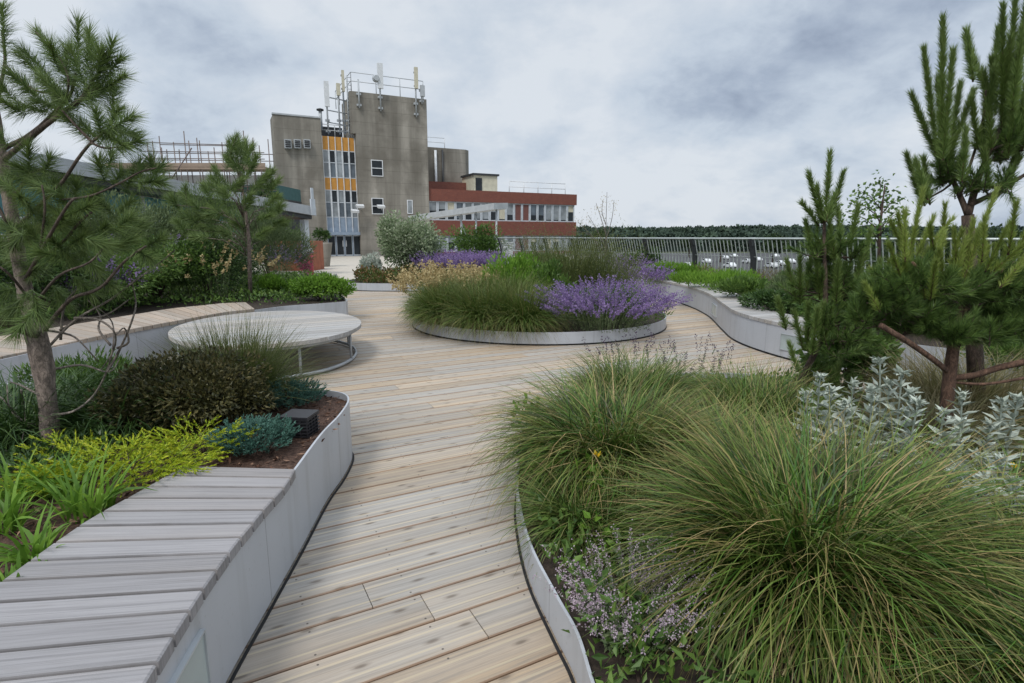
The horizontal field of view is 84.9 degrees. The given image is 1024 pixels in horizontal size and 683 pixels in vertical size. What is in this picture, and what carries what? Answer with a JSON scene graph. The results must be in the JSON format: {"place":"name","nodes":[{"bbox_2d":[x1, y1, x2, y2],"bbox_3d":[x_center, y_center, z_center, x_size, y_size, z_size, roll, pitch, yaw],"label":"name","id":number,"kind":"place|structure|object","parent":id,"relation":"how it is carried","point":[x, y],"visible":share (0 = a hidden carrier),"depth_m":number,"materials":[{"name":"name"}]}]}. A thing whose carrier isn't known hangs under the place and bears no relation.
{"place":"outdoors","nodes":[
{"label":"outdoors","id":0,"kind":"place"},
{"bbox_2d":[106,131,275,191],"bbox_3d":[-21.756,-11.325,38.114,10.648,5.498,1.570,0,11,0],"label":"scaffolding","id":1,"kind":"object","parent":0,"point":[181,167],"visible":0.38,"depth_m":37.31,"materials":[{"name":"grey metal"}]},
{"bbox_2d":[254,255,592,279],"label":"path","id":2,"kind":"structure","parent":0,"point":[342,266],"depth_m":31.90,"materials":[{"name":"concrete"}]},
{"bbox_2d":[268,241,323,270],"bbox_3d":[-10.585,-4.229,27.532,2.085,1.413,1.680,0,11,0],"label":"rusty planter","id":3,"kind":"object","parent":2,"relation":"on","point":[318,261],"visible":0.34,"depth_m":27.33,"materials":[{"name":"metal"}]},
{"bbox_2d":[311,227,331,266],"bbox_3d":[-10.344,-5.188,30.572,1.151,2.183,1.050,0,11,0],"label":"plant pot","id":4,"kind":"object","parent":2,"relation":"on","point":[324,235],"visible":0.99,"depth_m":30.39,"materials":[{"name":"concrete"}]},
{"bbox_2d":[408,203,507,234],"bbox_3d":[-3.367,-6.210,32.758,1.000,3.391,8.201,-10,14,-42],"label":"entrance canopy","id":5,"kind":"object","parent":2,"relation":"on","point":[475,210],"visible":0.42,"depth_m":31.13,"materials":[{"name":"metal"}]},
{"bbox_2d":[440,221,511,261],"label":"shrub","id":6,"kind":"object","parent":2,"relation":"on","point":[485,242],"visible":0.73,"depth_m":26.86,"materials":[{"name":"green plant"}]},
{"bbox_2d":[0,0,1023,227],"label":"sky","id":7,"kind":"structure","parent":0,"point":[705,113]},
{"bbox_2d":[143,291,904,682],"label":"deck","id":8,"kind":"structure","parent":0,"point":[405,569],"depth_m":3.16,"materials":[{"name":"brown wood"}]},
{"bbox_2d":[0,148,315,273],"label":"glazed walkway","id":9,"kind":"structure","parent":8,"relation":"on","point":[299,211],"depth_m":16.98,"materials":[{"name":"metal"}]},
{"bbox_2d":[0,274,347,382],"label":"bench planter","id":10,"kind":"object","parent":8,"relation":"on","point":[88,335],"visible":0.31,"depth_m":7.57,"materials":[{"name":"metal"}]},
{"bbox_2d":[0,231,116,314],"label":"shrub","id":11,"kind":"object","parent":10,"relation":"on","point":[41,284],"visible":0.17,"depth_m":8.00,"materials":[{"name":"green plant"}]},
{"bbox_2d":[0,253,161,313],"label":"purple flowers","id":12,"kind":"object","parent":10,"relation":"on","point":[125,276],"visible":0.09,"depth_m":8.83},
{"bbox_2d":[3,184,183,246],"bbox_3d":[-8.822,-2.180,11.923,3.581,2.374,1.617,0,11,0],"label":"shrub","id":13,"kind":"object","parent":10,"relation":"on","point":[117,208],"visible":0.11,"depth_m":11.70,"materials":[{"name":"green plant"}]},
{"bbox_2d":[25,230,186,306],"bbox_3d":[-6.847,-1.160,9.138,2.703,1.382,1.764,-4,11,-20],"label":"shrub","id":14,"kind":"object","parent":10,"relation":"on","point":[152,280],"visible":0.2,"depth_m":9.13,"materials":[{"name":"green plant"}]},
{"bbox_2d":[107,195,220,285],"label":"shrub","id":15,"kind":"object","parent":10,"relation":"on","point":[175,213],"visible":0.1,"depth_m":12.68,"materials":[{"name":"green plant"}]},
{"bbox_2d":[0,269,342,331],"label":"plants","id":16,"kind":"object","parent":10,"relation":"on","point":[255,294],"visible":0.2,"depth_m":10.34,"materials":[{"name":"green plant"}]},
{"bbox_2d":[120,235,224,297],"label":"shrub","id":17,"kind":"object","parent":10,"relation":"on","point":[182,250],"visible":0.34,"depth_m":10.33,"materials":[{"name":"green plant"}]},
{"bbox_2d":[157,237,262,297],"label":"shrub","id":18,"kind":"object","parent":10,"relation":"on","point":[236,268],"visible":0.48,"depth_m":10.70,"materials":[{"name":"green plant"}]},
{"bbox_2d":[165,181,266,283],"bbox_3d":[-6.903,-2.458,12.998,2.250,2.517,1.777,0,11,0],"label":"shrub","id":19,"kind":"object","parent":10,"relation":"on","point":[216,203],"visible":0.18,"depth_m":12.77,"materials":[{"name":"green plant"}]},
{"bbox_2d":[152,240,281,301],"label":"cream flowers","id":20,"kind":"object","parent":10,"relation":"on","point":[244,268],"visible":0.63,"depth_m":10.34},
{"bbox_2d":[160,129,292,300],"bbox_3d":[-5.339,-2.315,10.479,2.981,3.111,2.099,0,11,0],"label":"slender pine","id":21,"kind":"object","parent":10,"relation":"on","point":[243,149],"visible":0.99,"depth_m":10.07,"materials":[{"name":"green plant"}]},
{"bbox_2d":[218,195,316,278],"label":"shrub","id":22,"kind":"object","parent":10,"relation":"on","point":[275,242],"visible":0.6,"depth_m":12.46,"materials":[{"name":"green plant"}]},
{"bbox_2d":[244,271,296,296],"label":"shrub","id":23,"kind":"object","parent":10,"relation":"on","point":[274,282],"visible":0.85,"depth_m":11.29,"materials":[{"name":"green plant"}]},
{"bbox_2d":[287,271,356,299],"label":"shrub","id":24,"kind":"object","parent":10,"relation":"on","point":[326,281],"visible":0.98,"depth_m":10.60,"materials":[{"name":"green plant"}]},
{"bbox_2d":[0,383,353,682],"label":"bench planter","id":25,"kind":"object","parent":8,"relation":"on","point":[177,578],"visible":0.77,"depth_m":2.05,"materials":[{"name":"metal"}]},
{"bbox_2d":[0,444,65,503],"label":"strappy plant","id":26,"kind":"object","parent":25,"relation":"on","point":[6,478],"visible":0.41,"depth_m":2.59,"materials":[{"name":"green plant"}]},
{"bbox_2d":[0,468,66,535],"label":"strappy plant","id":27,"kind":"object","parent":25,"relation":"on","point":[7,518],"visible":0.91,"depth_m":2.30,"materials":[{"name":"green plant"}]},
{"bbox_2d":[0,495,70,566],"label":"strappy plant","id":28,"kind":"object","parent":25,"relation":"on","point":[40,542],"visible":0.78,"depth_m":2.10,"materials":[{"name":"green plant"}]},
{"bbox_2d":[1,434,110,510],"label":"strappy plant","id":29,"kind":"object","parent":25,"relation":"on","point":[55,481],"visible":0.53,"depth_m":2.60,"materials":[{"name":"green plant"}]},
{"bbox_2d":[0,353,128,459],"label":"tall grass tuft","id":30,"kind":"object","parent":25,"relation":"on","point":[4,428],"visible":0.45,"depth_m":3.24,"materials":[{"name":"green plant"}]},
{"bbox_2d":[7,343,133,393],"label":"shrub","id":31,"kind":"object","parent":25,"relation":"on","point":[70,362],"visible":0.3,"depth_m":3.91,"materials":[{"name":"green plant"}]},
{"bbox_2d":[8,437,156,523],"bbox_3d":[-1.851,0.614,2.455,0.494,0.300,0.571,2,11,10],"label":"strappy plant","id":32,"kind":"object","parent":25,"relation":"on","point":[75,502],"visible":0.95,"depth_m":2.44,"materials":[{"name":"green plant"}]},
{"bbox_2d":[0,384,165,489],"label":"plants","id":33,"kind":"object","parent":25,"relation":"on","point":[9,458],"visible":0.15,"depth_m":3.04,"materials":[{"name":"green plant"}]},
{"bbox_2d":[12,428,156,496],"bbox_3d":[-2.218,0.569,2.892,0.739,0.195,0.596,6,12,30],"label":"golden juniper","id":34,"kind":"object","parent":25,"relation":"on","point":[81,446],"visible":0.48,"depth_m":2.92,"materials":[{"name":"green plant"}]},
{"bbox_2d":[0,0,180,449],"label":"pine","id":35,"kind":"object","parent":25,"relation":"on","point":[32,329],"visible":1,"depth_m":2.80,"materials":[{"name":"green plant"}]},
{"bbox_2d":[0,352,196,455],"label":"tall grass tuft","id":36,"kind":"object","parent":25,"relation":"on","point":[78,421],"visible":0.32,"depth_m":3.23,"materials":[{"name":"green plant"}]},
{"bbox_2d":[59,362,150,423],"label":"bronze shrub","id":37,"kind":"object","parent":25,"relation":"on","point":[93,384],"visible":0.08,"depth_m":3.55,"materials":[{"name":"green plant"}]},
{"bbox_2d":[0,428,240,498],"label":"golden juniper","id":38,"kind":"object","parent":25,"relation":"on","point":[168,468],"visible":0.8,"depth_m":2.81,"materials":[{"name":"yellow plant"}]},
{"bbox_2d":[0,395,345,576],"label":"bark mulch","id":39,"kind":"object","parent":25,"relation":"on","point":[147,482],"visible":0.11,"depth_m":3.05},
{"bbox_2d":[84,344,278,432],"bbox_3d":[-2.055,0.304,3.532,1.188,0.556,0.867,0,11,0],"label":"bronze shrub","id":40,"kind":"object","parent":25,"relation":"on","point":[221,395],"visible":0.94,"depth_m":3.38,"materials":[{"name":"brown plant"}]},
{"bbox_2d":[141,412,258,463],"bbox_3d":[-1.693,0.534,3.081,0.604,0.194,0.586,-9,14,-40],"label":"golden juniper","id":41,"kind":"object","parent":25,"relation":"on","point":[178,436],"visible":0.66,"depth_m":3.07,"materials":[{"name":"yellow plant"}]},
{"bbox_2d":[127,304,351,419],"bbox_3d":[-2.011,0.086,4.077,1.730,0.738,1.686,0,11,0],"label":"tall grass tuft","id":42,"kind":"object","parent":25,"relation":"on","point":[273,375],"visible":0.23,"depth_m":4.08,"materials":[{"name":"green plant"}]},
{"bbox_2d":[203,412,303,456],"bbox_3d":[-1.471,0.514,3.191,0.523,0.192,0.562,0,11,0],"label":"blue juniper","id":43,"kind":"object","parent":25,"relation":"on","point":[280,429],"visible":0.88,"depth_m":3.13,"materials":[{"name":"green plant"}]},
{"bbox_2d":[251,376,328,408],"bbox_3d":[-1.622,0.348,4.024,0.586,0.211,0.540,0,11,0],"label":"blue juniper","id":44,"kind":"object","parent":25,"relation":"on","point":[302,395],"visible":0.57,"depth_m":3.96,"materials":[{"name":"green plant"}]},
{"bbox_2d":[279,409,319,437],"bbox_3d":[-1.309,0.507,3.458,0.180,0.134,0.162,1,11,7],"label":"louvred box","id":45,"kind":"object","parent":25,"relation":"on","point":[307,419],"visible":0.74,"depth_m":3.40,"materials":[{"name":"black plastic"}]},
{"bbox_2d":[168,311,360,377],"bbox_3d":[-3.220,-0.011,7.505,2.322,0.436,2.999,-4,11,-23],"label":"round platform table","id":46,"kind":"object","parent":8,"relation":"on","point":[327,327],"visible":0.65,"depth_m":7.23,"materials":[{"name":"grey wood"}]},
{"bbox_2d":[346,270,485,291],"bbox_3d":[-1.780,-2.291,20.342,7.051,0.239,7.517,0,11,0],"label":"curved planter","id":47,"kind":"object","parent":8,"relation":"on","point":[375,286],"visible":0.21,"depth_m":16.75,"materials":[{"name":"metal"}]},
{"bbox_2d":[358,251,382,269],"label":"variegated shrub","id":48,"kind":"object","parent":47,"relation":"on","point":[377,262],"visible":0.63,"depth_m":19.30,"materials":[{"name":"green plant"}]},
{"bbox_2d":[373,208,445,269],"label":"variegated shrub","id":49,"kind":"object","parent":47,"relation":"on","point":[404,239],"visible":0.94,"depth_m":19.34,"materials":[{"name":"green plant"}]},
{"bbox_2d":[352,261,477,282],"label":"plants","id":50,"kind":"object","parent":47,"relation":"on","point":[370,275],"visible":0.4,"depth_m":17.56,"materials":[{"name":"green plant"}]},
{"bbox_2d":[409,249,475,270],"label":"lavender","id":51,"kind":"object","parent":47,"relation":"on","point":[435,259],"visible":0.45,"depth_m":18.92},
{"bbox_2d":[430,247,489,270],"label":"lavender","id":52,"kind":"object","parent":47,"relation":"on","point":[476,258],"visible":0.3,"depth_m":19.61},
{"bbox_2d":[412,306,666,345],"bbox_3d":[0.500,-0.470,10.695,4.746,0.199,4.746,0,11,0],"label":"round planter","id":53,"kind":"object","parent":8,"relation":"on","point":[657,326],"visible":0.39,"depth_m":8.61,"materials":[{"name":"metal"}]},
{"bbox_2d":[394,274,492,338],"bbox_3d":[-1.111,-0.566,9.432,2.037,1.180,1.957,8,13,37],"label":"grass mound","id":54,"kind":"object","parent":53,"relation":"in","point":[423,315],"depth_m":9.09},
{"bbox_2d":[386,259,504,295],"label":"tan flowers","id":55,"kind":"object","parent":53,"relation":"in","point":[410,278],"visible":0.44,"depth_m":10.39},
{"bbox_2d":[416,262,512,325],"bbox_3d":[-0.730,-0.712,9.926,2.278,1.358,2.185,0,11,0],"label":"grass mound","id":56,"kind":"object","parent":53,"relation":"in","point":[461,283],"depth_m":9.67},
{"bbox_2d":[427,273,529,345],"bbox_3d":[-0.460,-0.500,9.013,2.039,1.223,2.079,0,11,0],"label":"grass mound","id":57,"kind":"object","parent":53,"relation":"in","point":[470,321],"depth_m":8.61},
{"bbox_2d":[457,264,569,327],"bbox_3d":[-0.046,-0.675,9.651,2.284,1.357,2.290,0,11,0],"label":"grass mound","id":58,"kind":"object","parent":53,"relation":"in","point":[516,281],"depth_m":9.40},
{"bbox_2d":[478,249,558,295],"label":"shrub","id":59,"kind":"object","parent":53,"relation":"on","point":[516,264],"visible":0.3,"depth_m":10.36,"materials":[{"name":"green plant"}]},
{"bbox_2d":[463,278,578,348],"bbox_3d":[0.148,-0.461,8.852,2.022,1.187,2.050,0,11,0],"label":"grass mound","id":60,"kind":"object","parent":53,"relation":"in","point":[536,318],"depth_m":8.48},
{"bbox_2d":[527,257,577,314],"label":"shrub","id":61,"kind":"object","parent":53,"relation":"on","point":[547,267],"visible":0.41,"depth_m":10.18,"materials":[{"name":"green plant"}]},
{"bbox_2d":[494,209,640,290],"bbox_3d":[1.142,-1.703,11.508,3.010,2.005,3.015,0,11,0],"label":"broom shrub","id":62,"kind":"object","parent":53,"relation":"on","point":[567,258],"visible":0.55,"depth_m":11.01,"materials":[{"name":"green plant"}]},
{"bbox_2d":[521,273,695,333],"bbox_3d":[1.428,-0.638,8.881,2.650,0.933,2.222,-3,11,-15],"label":"purple catmint","id":63,"kind":"object","parent":53,"relation":"on","point":[600,303],"visible":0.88,"depth_m":8.54,"materials":[{"name":"plant"}]},
{"bbox_2d":[558,234,658,288],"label":"broom shrub","id":64,"kind":"object","parent":53,"relation":"on","point":[622,274],"visible":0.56,"depth_m":11.12,"materials":[{"name":"green plant"}]},
{"bbox_2d":[566,284,674,326],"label":"shrub","id":65,"kind":"object","parent":53,"relation":"on","point":[627,300],"visible":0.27,"depth_m":8.92,"materials":[{"name":"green plant"}]},
{"bbox_2d":[514,373,1023,682],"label":"curved planter","id":66,"kind":"object","parent":8,"relation":"on","point":[559,617],"visible":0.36,"depth_m":2.13,"materials":[{"name":"metal"}]},
{"bbox_2d":[491,442,670,579],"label":"fountain grass","id":67,"kind":"object","parent":66,"relation":"on","point":[561,525],"depth_m":2.72,"materials":[{"name":"plant"}]},
{"bbox_2d":[574,451,612,494],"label":"yellow flower","id":68,"kind":"object","parent":66,"relation":"on","point":[600,481],"visible":0.69,"depth_m":2.90,"materials":[{"name":"green plant"}]},
{"bbox_2d":[576,511,622,557],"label":"leafy weed","id":69,"kind":"object","parent":66,"relation":"on","point":[587,515],"visible":0.52,"depth_m":2.53,"materials":[{"name":"green plant"}]},
{"bbox_2d":[462,353,751,548],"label":"fountain grass","id":70,"kind":"object","parent":66,"relation":"on","point":[571,425],"depth_m":3.21,"materials":[{"name":"plant"}]},
{"bbox_2d":[529,519,724,663],"bbox_3d":[0.407,0.930,2.052,0.689,0.370,0.630,0,11,0],"label":"flowering herb","id":71,"kind":"object","parent":66,"relation":"on","point":[616,630],"visible":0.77,"depth_m":2.00,"materials":[{"name":"plant"}]},
{"bbox_2d":[537,338,731,416],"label":"fountain grass","id":72,"kind":"object","parent":66,"relation":"on","point":[619,367],"depth_m":4.46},
{"bbox_2d":[620,623,668,682],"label":"leafy weed","id":73,"kind":"object","parent":66,"relation":"on","point":[647,658],"visible":0.83,"depth_m":1.83,"materials":[{"name":"green plant"}]},
{"bbox_2d":[581,329,747,388],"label":"dark flower spikes","id":74,"kind":"object","parent":66,"relation":"on","point":[704,355],"visible":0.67,"depth_m":5.14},
{"bbox_2d":[601,378,826,497],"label":"fountain grass","id":75,"kind":"object","parent":66,"relation":"on","point":[735,417],"depth_m":3.43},
{"bbox_2d":[671,349,867,442],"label":"fountain grass","id":76,"kind":"object","parent":66,"relation":"on","point":[788,394],"depth_m":4.38,"materials":[{"name":"plant"}]},
{"bbox_2d":[530,367,1023,682],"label":"ground cover","id":77,"kind":"object","parent":66,"relation":"on","point":[754,673],"visible":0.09,"depth_m":1.96,"materials":[{"name":"green plant"}]},
{"bbox_2d":[551,369,1023,682],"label":"fountain grass","id":78,"kind":"object","parent":66,"relation":"on","point":[762,516],"depth_m":1.99,"materials":[{"name":"plant"}]},
{"bbox_2d":[771,147,884,399],"bbox_3d":[2.638,-0.476,4.564,0.996,2.184,0.810,3,11,15],"label":"pine","id":79,"kind":"object","parent":66,"relation":"on","point":[824,249],"visible":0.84,"depth_m":4.55,"materials":[{"name":"green plant"}]},
{"bbox_2d":[791,371,864,466],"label":"silver leaved plant","id":80,"kind":"object","parent":66,"relation":"on","point":[848,407],"visible":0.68,"depth_m":3.59,"materials":[{"name":"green plant"}]},
{"bbox_2d":[795,321,904,393],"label":"shrub","id":81,"kind":"object","parent":66,"relation":"on","point":[858,360],"visible":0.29,"depth_m":5.00,"materials":[{"name":"green plant"}]},
{"bbox_2d":[848,356,930,475],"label":"silver leaved plant","id":82,"kind":"object","parent":66,"relation":"on","point":[917,402],"visible":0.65,"depth_m":3.22,"materials":[{"name":"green plant"}]},
{"bbox_2d":[783,467,1023,682],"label":"fountain grass","id":83,"kind":"object","parent":66,"relation":"on","point":[1002,655],"depth_m":1.73,"materials":[{"name":"plant"}]},
{"bbox_2d":[816,371,1023,476],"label":"fountain grass","id":84,"kind":"object","parent":66,"relation":"on","point":[930,414],"depth_m":3.67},
{"bbox_2d":[839,184,1023,435],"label":"young pine","id":85,"kind":"object","parent":66,"relation":"on","point":[990,295],"visible":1,"depth_m":3.33,"materials":[{"name":"green plant"}]},
{"bbox_2d":[839,333,1023,442],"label":"fountain grass","id":86,"kind":"object","parent":66,"relation":"on","point":[931,382],"depth_m":4.40,"materials":[{"name":"plant"}]},
{"bbox_2d":[848,423,1023,612],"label":"fountain grass","id":87,"kind":"object","parent":66,"relation":"on","point":[998,492],"depth_m":2.62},
{"bbox_2d":[918,404,998,492],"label":"silver leaved plant","id":88,"kind":"object","parent":66,"relation":"on","point":[955,425],"visible":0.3,"depth_m":2.93,"materials":[{"name":"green plant"}]},
{"bbox_2d":[899,0,1023,401],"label":"tall pine","id":89,"kind":"object","parent":66,"relation":"on","point":[1002,141],"visible":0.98,"depth_m":4.04,"materials":[{"name":"green plant"}]},
{"bbox_2d":[941,387,1023,469],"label":"silver leaved plant","id":90,"kind":"object","parent":66,"relation":"on","point":[1016,398],"visible":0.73,"depth_m":3.23,"materials":[{"name":"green plant"}]},
{"bbox_2d":[944,452,1023,525],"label":"silver leaved plant","id":91,"kind":"object","parent":66,"relation":"on","point":[1003,462],"visible":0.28,"depth_m":2.58,"materials":[{"name":"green plant"}]},
{"bbox_2d":[620,273,1023,387],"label":"bench planter","id":92,"kind":"object","parent":8,"relation":"on","point":[753,328],"visible":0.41,"depth_m":8.36,"materials":[{"name":"metal"}]},
{"bbox_2d":[608,246,665,273],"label":"shrub","id":93,"kind":"object","parent":92,"relation":"on","point":[645,256],"visible":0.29,"depth_m":16.95,"materials":[{"name":"green plant"}]},
{"bbox_2d":[624,263,676,284],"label":"purple flowers","id":94,"kind":"object","parent":92,"relation":"on","point":[655,272],"visible":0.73,"depth_m":14.66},
{"bbox_2d":[638,260,710,279],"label":"shrub","id":95,"kind":"object","parent":92,"relation":"on","point":[681,267],"visible":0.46,"depth_m":15.13,"materials":[{"name":"green plant"}]},
{"bbox_2d":[664,267,766,288],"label":"shrub","id":96,"kind":"object","parent":92,"relation":"on","point":[699,277],"visible":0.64,"depth_m":12.41,"materials":[{"name":"green plant"}]},
{"bbox_2d":[708,273,770,297],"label":"shrub","id":97,"kind":"object","parent":92,"relation":"on","point":[742,284],"visible":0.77,"depth_m":10.41,"materials":[{"name":"green plant"}]},
{"bbox_2d":[497,237,1020,282],"bbox_3d":[5.483,-1.965,14.671,0.340,1.509,24.485,-6,12,-29],"label":"railing","id":98,"kind":"object","parent":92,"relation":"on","point":[753,259],"visible":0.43,"depth_m":14.78,"materials":[{"name":"metal"}]},
{"bbox_2d":[737,287,805,314],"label":"shrub","id":99,"kind":"object","parent":92,"relation":"on","point":[764,297],"visible":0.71,"depth_m":8.77,"materials":[{"name":"green plant"}]},
{"bbox_2d":[840,170,913,330],"bbox_3d":[4.528,-1.113,7.016,0.911,2.019,1.155,5,12,24],"label":"young leafy tree","id":100,"kind":"object","parent":92,"relation":"on","point":[880,226],"visible":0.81,"depth_m":7.02,"materials":[{"name":"green plant"}]},
{"bbox_2d":[960,327,1023,376],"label":"shrub","id":101,"kind":"object","parent":92,"relation":"on","point":[1011,349],"visible":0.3,"depth_m":5.31,"materials":[{"name":"green plant"}]},
{"bbox_2d":[602,253,947,279],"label":"road","id":102,"kind":"structure","parent":0,"point":[685,258],"depth_m":204.83,"materials":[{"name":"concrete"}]},
{"bbox_2d":[760,232,789,262],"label":"broadleaf tree","id":103,"kind":"object","parent":102,"relation":"on","point":[774,243],"visible":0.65,"depth_m":146.73,"materials":[{"name":"green plant"}]},
{"bbox_2d":[581,250,993,285],"bbox_3d":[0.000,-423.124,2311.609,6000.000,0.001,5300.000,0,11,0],"label":"ground","id":104,"kind":"structure","parent":0,"point":[758,251],"depth_m":318.24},
{"bbox_2d":[575,224,1023,250],"bbox_3d":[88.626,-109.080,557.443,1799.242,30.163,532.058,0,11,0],"label":"woodland","id":105,"kind":"object","parent":104,"relation":"on","point":[755,231],"visible":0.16,"depth_m":322.50,"materials":[{"name":"plant"}]},
{"bbox_2d":[866,227,953,272],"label":"broadleaf tree","id":106,"kind":"object","parent":104,"relation":"on","point":[919,235],"visible":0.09,"depth_m":51.20,"materials":[{"name":"green plant"}]},
{"bbox_2d":[977,223,1023,268],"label":"broadleaf tree","id":107,"kind":"object","parent":104,"relation":"on","point":[996,234],"visible":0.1,"depth_m":44.35,"materials":[{"name":"green plant"}]},
{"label":"roof terrace","id":108,"kind":"structure","parent":0,"visible":0},
{"bbox_2d":[166,175,302,230],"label":"flat roofed block","id":109,"kind":"structure","parent":108,"relation":"on","point":[293,195],"depth_m":39.62,"materials":[{"name":"white paint"}]},
{"bbox_2d":[270,91,576,255],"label":"office building","id":110,"kind":"structure","parent":108,"relation":"on","point":[388,157],"depth_m":47.86,"materials":[{"name":"concrete"}]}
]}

